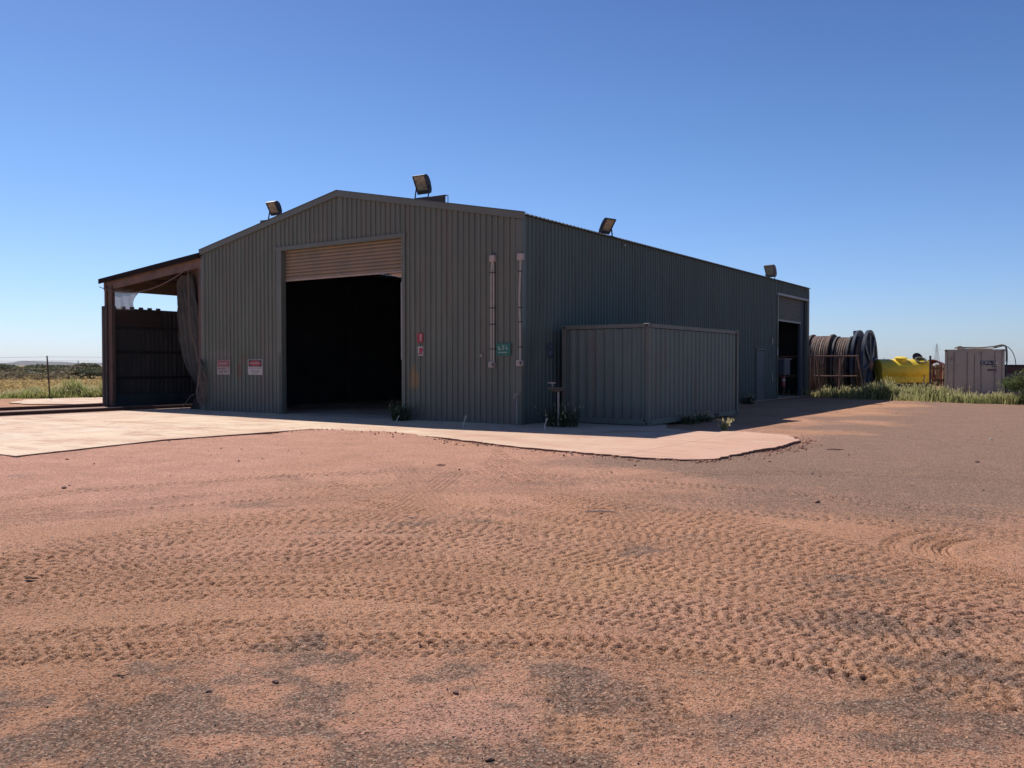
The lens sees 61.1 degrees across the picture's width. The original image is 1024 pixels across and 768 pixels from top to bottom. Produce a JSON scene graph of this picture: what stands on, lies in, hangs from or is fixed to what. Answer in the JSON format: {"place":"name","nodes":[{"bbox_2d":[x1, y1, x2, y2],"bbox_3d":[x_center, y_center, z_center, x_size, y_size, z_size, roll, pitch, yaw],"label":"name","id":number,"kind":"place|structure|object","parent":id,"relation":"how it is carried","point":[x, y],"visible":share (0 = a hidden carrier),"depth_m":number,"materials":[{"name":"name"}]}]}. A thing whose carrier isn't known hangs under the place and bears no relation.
{"place":"outdoors","nodes":[
{"label":"outdoors","id":0,"kind":"place"},
{"bbox_2d":[0,377,101,392],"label":"field grass","id":1,"kind":"structure","parent":0,"point":[43,382],"depth_m":74.35,"materials":[{"name":"plant"}]},
{"bbox_2d":[0,361,101,364],"bbox_3d":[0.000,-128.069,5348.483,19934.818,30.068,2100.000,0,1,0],"label":"hills","id":2,"kind":"structure","parent":0,"point":[36,363],"depth_m":4678.42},
{"bbox_2d":[9,397,102,404],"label":"concrete slab","id":3,"kind":"structure","parent":0,"point":[72,401],"depth_m":37.37,"materials":[{"name":"beige concrete"}]},
{"bbox_2d":[0,403,191,416],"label":"track bed","id":4,"kind":"object","parent":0,"point":[87,408],"depth_m":30.86,"materials":[{"name":"metal"}]},
{"bbox_2d":[0,404,102,410],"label":"track rail","id":5,"kind":"object","parent":4,"relation":"on","point":[48,407],"visible":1,"depth_m":31.47,"materials":[{"name":"metal"}]},
{"bbox_2d":[0,404,191,415],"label":"track rail","id":6,"kind":"object","parent":4,"relation":"on","point":[87,410],"visible":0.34,"depth_m":29.36,"materials":[{"name":"metal"}]},
{"bbox_2d":[0,395,808,460],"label":"concrete slab","id":7,"kind":"structure","parent":0,"point":[27,435],"depth_m":20.24,"materials":[{"name":"beige concrete"}]},
{"bbox_2d":[181,393,219,410],"bbox_3d":[-10.581,0.595,29.571,1.973,0.600,0.187,1,1,32],"label":"rope","id":8,"kind":"object","parent":7,"relation":"on","point":[202,405],"visible":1,"depth_m":29.65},
{"bbox_2d":[380,400,416,420],"bbox_3d":[-3.019,0.724,24.230,1.412,0.638,1.344,1,2,36],"label":"weed","id":9,"kind":"object","parent":7,"relation":"on","point":[401,413],"visible":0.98,"depth_m":24.16,"materials":[{"name":"green plant"}]},
{"bbox_2d":[98,190,809,424],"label":"metal shed","id":10,"kind":"structure","parent":7,"relation":"on","point":[309,303],"depth_m":27.85,"materials":[{"name":"metal"}]},
{"bbox_2d":[115,288,137,309],"bbox_3d":[-15.033,-3.298,33.779,0.113,0.820,1.433,1,1,30],"label":"torn cloth","id":11,"kind":"object","parent":10,"relation":"hanging from","point":[123,300],"visible":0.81,"depth_m":33.75,"materials":[{"name":"white fabric"}]},
{"bbox_2d":[100,265,191,292],"bbox_3d":[-13.358,-3.729,31.439,5.660,0.807,0.037,1,2,34],"label":"rope","id":12,"kind":"object","parent":10,"relation":"hanging from","point":[150,288],"visible":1,"depth_m":31.20,"materials":[{"name":"beige fabric"}]},
{"bbox_2d":[177,269,198,408],"bbox_3d":[-11.186,-1.629,30.616,1.879,5.020,0.425,1,2,34],"label":"hanging curtain","id":13,"kind":"object","parent":10,"relation":"hanging from","point":[189,355],"visible":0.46,"depth_m":30.70,"materials":[{"name":"fabric"}]},
{"bbox_2d":[188,270,199,365],"bbox_3d":[-10.947,-2.275,29.879,0.660,3.357,0.052,1,2,34],"label":"rope","id":14,"kind":"object","parent":10,"relation":"hanging from","point":[189,317],"visible":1,"depth_m":30.00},
{"bbox_2d":[196,359,206,404],"bbox_3d":[-10.610,-0.079,29.640,0.673,1.574,0.183,1,2,34],"label":"rope bundle","id":15,"kind":"object","parent":10,"relation":"hanging from","point":[201,375],"visible":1,"depth_m":29.60,"materials":[{"name":"fabric"}]},
{"bbox_2d":[217,360,229,374],"bbox_3d":[-9.691,-0.562,29.157,0.680,0.500,0.026,1,2,34],"label":"warning sign","id":16,"kind":"object","parent":10,"relation":"attached to","point":[223,367],"visible":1,"depth_m":29.15,"materials":[{"name":"white plastic"}]},
{"bbox_2d":[248,359,262,374],"bbox_3d":[-8.359,-0.547,28.252,0.720,0.500,0.027,1,2,34],"label":"warning sign","id":17,"kind":"object","parent":10,"relation":"attached to","point":[255,366],"visible":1,"depth_m":28.23,"materials":[{"name":"white plastic"}]},
{"bbox_2d":[266,201,281,218],"bbox_3d":[-7.848,-5.723,28.609,0.468,0.583,0.343,1,1,31],"label":"floodlight","id":18,"kind":"object","parent":10,"relation":"on","point":[274,208],"visible":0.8,"depth_m":28.56,"materials":[{"name":"black metal"}]},
{"bbox_2d":[286,239,400,281],"bbox_3d":[-4.931,-3.884,26.529,5.200,1.547,0.767,1,2,34],"label":"roller door","id":19,"kind":"structure","parent":10,"relation":"in","point":[377,257],"depth_m":26.14,"materials":[{"name":"beige metal"}]},
{"bbox_2d":[417,333,422,342],"bbox_3d":[-2.575,-1.292,24.309,0.220,0.270,0.016,1,2,34],"label":"fire sign","id":20,"kind":"object","parent":10,"relation":"attached to","point":[419,337],"visible":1,"depth_m":24.30,"materials":[{"name":"red plastic"}]},
{"bbox_2d":[418,346,422,355],"bbox_3d":[-2.560,-0.922,24.305,0.200,0.260,0.019,1,2,34],"label":"fire hose sign","id":21,"kind":"object","parent":10,"relation":"attached to","point":[420,350],"visible":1,"depth_m":24.30,"materials":[{"name":"plastic"}]},
{"bbox_2d":[412,174,431,198],"bbox_3d":[-2.597,-5.687,25.038,0.488,0.666,0.366,1,1,31],"label":"floodlight","id":22,"kind":"object","parent":10,"relation":"on","point":[422,183],"visible":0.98,"depth_m":25.00,"materials":[{"name":"black metal"}]},
{"bbox_2d":[488,253,495,367],"bbox_3d":[-0.519,-1.942,22.865,0.200,3.023,0.127,1,2,34],"label":"conduit","id":23,"kind":"object","parent":10,"relation":"attached to","point":[492,260],"visible":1,"depth_m":22.86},
{"bbox_2d":[496,343,510,355],"bbox_3d":[-0.231,-0.902,22.724,0.460,0.330,0.016,1,2,34],"label":"emergency sign","id":24,"kind":"object","parent":10,"relation":"attached to","point":[503,349],"visible":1,"depth_m":22.71,"materials":[{"name":"green plastic"}]},
{"bbox_2d":[516,251,523,365],"bbox_3d":[0.209,-1.941,22.334,0.200,2.963,0.127,1,2,34],"label":"conduit","id":25,"kind":"object","parent":10,"relation":"attached to","point":[520,257],"visible":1,"depth_m":22.33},
{"bbox_2d":[547,342,552,357],"bbox_3d":[1.046,-0.915,23.557,0.016,0.420,0.300,1,2,34],"label":"eyewash sign","id":26,"kind":"object","parent":10,"relation":"attached to","point":[549,350],"visible":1,"depth_m":23.51,"materials":[{"name":"blue plastic"}]},
{"bbox_2d":[599,217,615,235],"bbox_3d":[2.921,-4.756,26.541,0.468,0.597,0.352,-1,2,-40],"label":"floodlight","id":27,"kind":"object","parent":10,"relation":"attached to","point":[606,225],"visible":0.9,"depth_m":26.51,"materials":[{"name":"black metal"}]},
{"bbox_2d":[755,348,765,400],"bbox_3d":[10.904,-0.389,38.032,0.127,2.340,1.140,1,2,34],"label":"personnel door","id":28,"kind":"structure","parent":10,"relation":"in","point":[760,356],"depth_m":37.94,"materials":[{"name":"paint"}]},
{"bbox_2d":[764,264,776,279],"bbox_3d":[11.777,-5.086,39.602,0.376,0.693,0.508,-1,2,-41],"label":"floodlight","id":29,"kind":"object","parent":10,"relation":"on","point":[770,270],"visible":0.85,"depth_m":39.53,"materials":[{"name":"black metal"}]},
{"bbox_2d":[781,375,784,386],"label":"fire extinguisher","id":30,"kind":"object","parent":10,"relation":"attached to","point":[782,381],"visible":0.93,"depth_m":40.31,"materials":[{"name":"red metal"}]},
{"bbox_2d":[778,359,789,374],"bbox_3d":[12.647,-0.797,40.332,0.420,0.755,1.000,1,2,34],"label":"electrical box","id":31,"kind":"object","parent":10,"relation":"attached to","point":[783,366],"visible":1,"depth_m":39.99,"materials":[{"name":"grey metal"}]},
{"bbox_2d":[784,361,789,373],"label":"door","id":32,"kind":"structure","parent":31,"relation":"in","point":[786,363],"depth_m":40.16,"materials":[{"name":"grey metal"}]},
{"bbox_2d":[778,296,800,323],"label":"roller door","id":33,"kind":"structure","parent":10,"relation":"in","point":[789,308],"depth_m":41.97,"materials":[{"name":"grey metal"}]},
{"bbox_2d":[513,394,517,424],"bbox_3d":[0.086,0.655,22.396,0.160,0.810,0.176,1,2,34],"label":"water tap","id":34,"kind":"object","parent":7,"relation":"on","point":[516,408],"visible":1,"depth_m":22.44,"materials":[{"name":"grey metal"}]},
{"bbox_2d":[546,382,566,425],"bbox_3d":[1.120,0.526,21.767,0.537,1.135,0.537,1,2,34],"label":"wash basin","id":35,"kind":"object","parent":7,"relation":"on","point":[556,389],"visible":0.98,"depth_m":21.72,"materials":[{"name":"grey metal"}]},
{"bbox_2d":[531,401,597,426],"bbox_3d":[1.347,0.769,21.900,1.841,0.690,1.450,1,1,31],"label":"weed","id":36,"kind":"object","parent":7,"relation":"on","point":[562,422],"visible":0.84,"depth_m":21.80,"materials":[{"name":"green plant"}]},
{"bbox_2d":[562,323,738,425],"bbox_3d":[4.187,-0.306,25.189,2.630,2.608,6.120,1,2,36],"label":"shipping container","id":37,"kind":"object","parent":7,"relation":"on","point":[647,374],"visible":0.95,"depth_m":23.05,"materials":[{"name":"metal"}]},
{"bbox_2d":[0,365,1023,767],"bbox_3d":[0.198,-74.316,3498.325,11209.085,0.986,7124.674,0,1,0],"label":"ground","id":38,"kind":"structure","parent":0,"point":[704,631],"depth_m":5.99,"materials":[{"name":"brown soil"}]},
{"bbox_2d":[0,363,16,367],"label":"shrub","id":39,"kind":"object","parent":38,"relation":"on","point":[2,364],"visible":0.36,"depth_m":244.28,"materials":[{"name":"green plant"}]},
{"bbox_2d":[0,365,20,369],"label":"shrub","id":40,"kind":"object","parent":38,"relation":"on","point":[5,367],"visible":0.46,"depth_m":144.08,"materials":[{"name":"green plant"}]},
{"bbox_2d":[1,367,33,371],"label":"shrub","id":41,"kind":"object","parent":38,"relation":"on","point":[15,369],"visible":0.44,"depth_m":125.55,"materials":[{"name":"green plant"}]},
{"bbox_2d":[14,369,51,373],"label":"shrub","id":42,"kind":"object","parent":38,"relation":"on","point":[43,371],"visible":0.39,"depth_m":105.22,"materials":[{"name":"green plant"}]},
{"bbox_2d":[23,364,63,368],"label":"shrub","id":43,"kind":"object","parent":38,"relation":"on","point":[39,365],"visible":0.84,"depth_m":243.23,"materials":[{"name":"green plant"}]},
{"bbox_2d":[0,375,101,398],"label":"tussock grass","id":44,"kind":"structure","parent":38,"relation":"on","point":[70,390],"depth_m":42.30,"materials":[{"name":"green plant"}]},
{"bbox_2d":[0,366,101,379],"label":"scrub","id":45,"kind":"object","parent":38,"relation":"on","point":[18,375],"visible":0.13,"depth_m":94.59,"materials":[{"name":"green plant"}]},
{"bbox_2d":[0,356,101,398],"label":"wire fence","id":46,"kind":"object","parent":38,"relation":"on","point":[49,390],"visible":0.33,"depth_m":41.28,"materials":[{"name":"metal"}]},
{"bbox_2d":[47,369,85,377],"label":"shrub","id":47,"kind":"object","parent":38,"relation":"on","point":[63,371],"visible":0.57,"depth_m":99.49,"materials":[{"name":"green plant"}]},
{"bbox_2d":[59,365,99,370],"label":"shrub","id":48,"kind":"object","parent":38,"relation":"on","point":[72,367],"visible":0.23,"depth_m":105.38,"materials":[{"name":"green plant"}]},
{"bbox_2d":[71,362,90,366],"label":"shrub","id":49,"kind":"object","parent":38,"relation":"on","point":[78,364],"visible":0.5,"depth_m":260.53,"materials":[{"name":"green plant"}]},
{"bbox_2d":[71,367,101,378],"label":"shrub","id":50,"kind":"object","parent":38,"relation":"on","point":[90,372],"visible":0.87,"depth_m":99.35,"materials":[{"name":"green plant"}]},
{"bbox_2d":[79,363,101,367],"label":"shrub","id":51,"kind":"object","parent":38,"relation":"on","point":[91,365],"visible":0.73,"depth_m":260.23,"materials":[{"name":"green plant"}]},
{"bbox_2d":[484,756,493,760],"bbox_3d":[-0.094,1.539,3.571,0.044,0.017,0.031,0,1,-8],"label":"stone","id":52,"kind":"object","parent":38,"relation":"on","point":[488,758],"visible":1,"depth_m":3.56,"materials":[{"name":"beige stone"}]},
{"bbox_2d":[170,429,821,464],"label":"dirt clods","id":53,"kind":"object","parent":38,"relation":"on","point":[706,461],"visible":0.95,"depth_m":16.30,"materials":[{"name":"brown soil"}]},
{"bbox_2d":[2,411,1020,598],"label":"stones","id":54,"kind":"object","parent":38,"relation":"on","point":[543,471],"visible":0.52,"depth_m":11.44,"materials":[{"name":"brown stone"}]},
{"bbox_2d":[584,510,616,511],"bbox_3d":[0.972,1.396,9.530,0.361,0.018,0.030,0,1,-4],"label":"stick","id":55,"kind":"object","parent":38,"relation":"on","point":[598,511],"visible":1,"depth_m":9.53,"materials":[{"name":"wood"}]},
{"bbox_2d":[676,411,707,424],"bbox_3d":[4.827,0.908,23.568,0.852,0.398,0.823,0,1,0],"label":"weed","id":56,"kind":"object","parent":38,"relation":"on","point":[688,420],"visible":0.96,"depth_m":23.43,"materials":[{"name":"green plant"}]},
{"bbox_2d":[696,411,712,422],"bbox_3d":[5.357,0.892,24.384,0.651,0.395,0.658,1,2,36],"label":"weed","id":57,"kind":"object","parent":38,"relation":"on","point":[706,418],"visible":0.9,"depth_m":24.28,"materials":[{"name":"green plant"}]},
{"bbox_2d":[717,418,733,429],"bbox_3d":[5.133,0.958,20.951,0.409,0.353,0.416,1,1,24],"label":"weed","id":58,"kind":"object","parent":38,"relation":"on","point":[726,425],"visible":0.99,"depth_m":20.87,"materials":[{"name":"green plant"}]},
{"bbox_2d":[740,393,756,403],"bbox_3d":[9.725,0.592,35.664,0.838,0.546,0.765,0,1,0],"label":"weed","id":59,"kind":"object","parent":38,"relation":"on","point":[748,400],"visible":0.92,"depth_m":35.62,"materials":[{"name":"green plant"}]},
{"bbox_2d":[780,355,862,396],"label":"pipe frame","id":60,"kind":"object","parent":38,"relation":"on","point":[839,375],"visible":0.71,"depth_m":43.85,"materials":[{"name":"metal"}]},
{"bbox_2d":[809,334,836,391],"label":"cable reel","id":61,"kind":"object","parent":38,"relation":"on","point":[820,345],"visible":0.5,"depth_m":45.58,"materials":[{"name":"metal"}]},
{"bbox_2d":[830,336,852,389],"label":"cable reel","id":62,"kind":"object","parent":38,"relation":"on","point":[841,346],"visible":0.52,"depth_m":45.00,"materials":[{"name":"grey metal"}]},
{"bbox_2d":[850,330,877,387],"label":"cable reel","id":63,"kind":"object","parent":38,"relation":"on","point":[863,347],"visible":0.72,"depth_m":44.20,"materials":[{"name":"blue paint"}]},
{"bbox_2d":[874,353,928,392],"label":"yellow tank","id":64,"kind":"object","parent":38,"relation":"on","point":[897,370],"visible":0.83,"depth_m":44.52,"materials":[{"name":"paint"}]},
{"bbox_2d":[783,376,1023,404],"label":"verge weeds","id":65,"kind":"object","parent":38,"relation":"on","point":[885,392],"visible":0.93,"depth_m":39.53,"materials":[{"name":"green plant"}]},
{"bbox_2d":[929,356,930,395],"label":"steel picket","id":66,"kind":"object","parent":38,"relation":"on","point":[930,371],"visible":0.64,"depth_m":42.22,"materials":[{"name":"grey metal"}]},
{"bbox_2d":[928,359,943,378],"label":"steel pipe","id":67,"kind":"object","parent":38,"relation":"on","point":[935,361],"visible":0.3,"depth_m":45.73,"materials":[{"name":"brown metal"}]},
{"bbox_2d":[933,366,941,386],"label":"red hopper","id":68,"kind":"object","parent":38,"relation":"on","point":[934,376],"depth_m":49.00,"materials":[{"name":"metal"}]},
{"bbox_2d":[931,364,944,390],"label":"steel rack","id":69,"kind":"object","parent":38,"relation":"on","point":[937,368],"visible":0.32,"depth_m":44.85,"materials":[{"name":"red metal"}]},
{"bbox_2d":[945,348,1004,396],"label":"pale container","id":70,"kind":"object","parent":38,"relation":"on","point":[980,370],"visible":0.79,"depth_m":41.35,"materials":[{"name":"beige metal"}]},
{"bbox_2d":[947,352,973,395],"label":"container door","id":71,"kind":"structure","parent":70,"relation":"in","point":[960,373],"depth_m":41.64,"materials":[{"name":"grey paint"}]},
{"bbox_2d":[957,344,1006,361],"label":"hose","id":72,"kind":"object","parent":70,"relation":"on","point":[989,347],"visible":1,"depth_m":41.15,"materials":[{"name":"black rubber"}]},
{"bbox_2d":[974,352,1001,396],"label":"container door","id":73,"kind":"structure","parent":70,"relation":"in","point":[985,381],"depth_m":41.11,"materials":[{"name":"grey paint"}]},
{"bbox_2d":[993,346,1018,385],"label":"hose","id":74,"kind":"object","parent":70,"relation":"hanging from","point":[1006,363],"visible":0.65,"depth_m":40.89,"materials":[{"name":"black rubber"}]},
{"bbox_2d":[997,369,1023,390],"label":"shrub","id":75,"kind":"object","parent":38,"relation":"on","point":[1016,381],"visible":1,"depth_m":36.03,"materials":[{"name":"green plant"}]},
{"bbox_2d":[1004,365,1023,395],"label":"red skip bin","id":76,"kind":"object","parent":38,"relation":"on","point":[1010,369],"visible":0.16,"depth_m":43.15,"materials":[{"name":"metal"}]},
{"bbox_2d":[0,0,1023,364],"label":"sky","id":77,"kind":"structure","parent":0,"point":[870,153],"materials":[{"name":"blue"}]}
]}

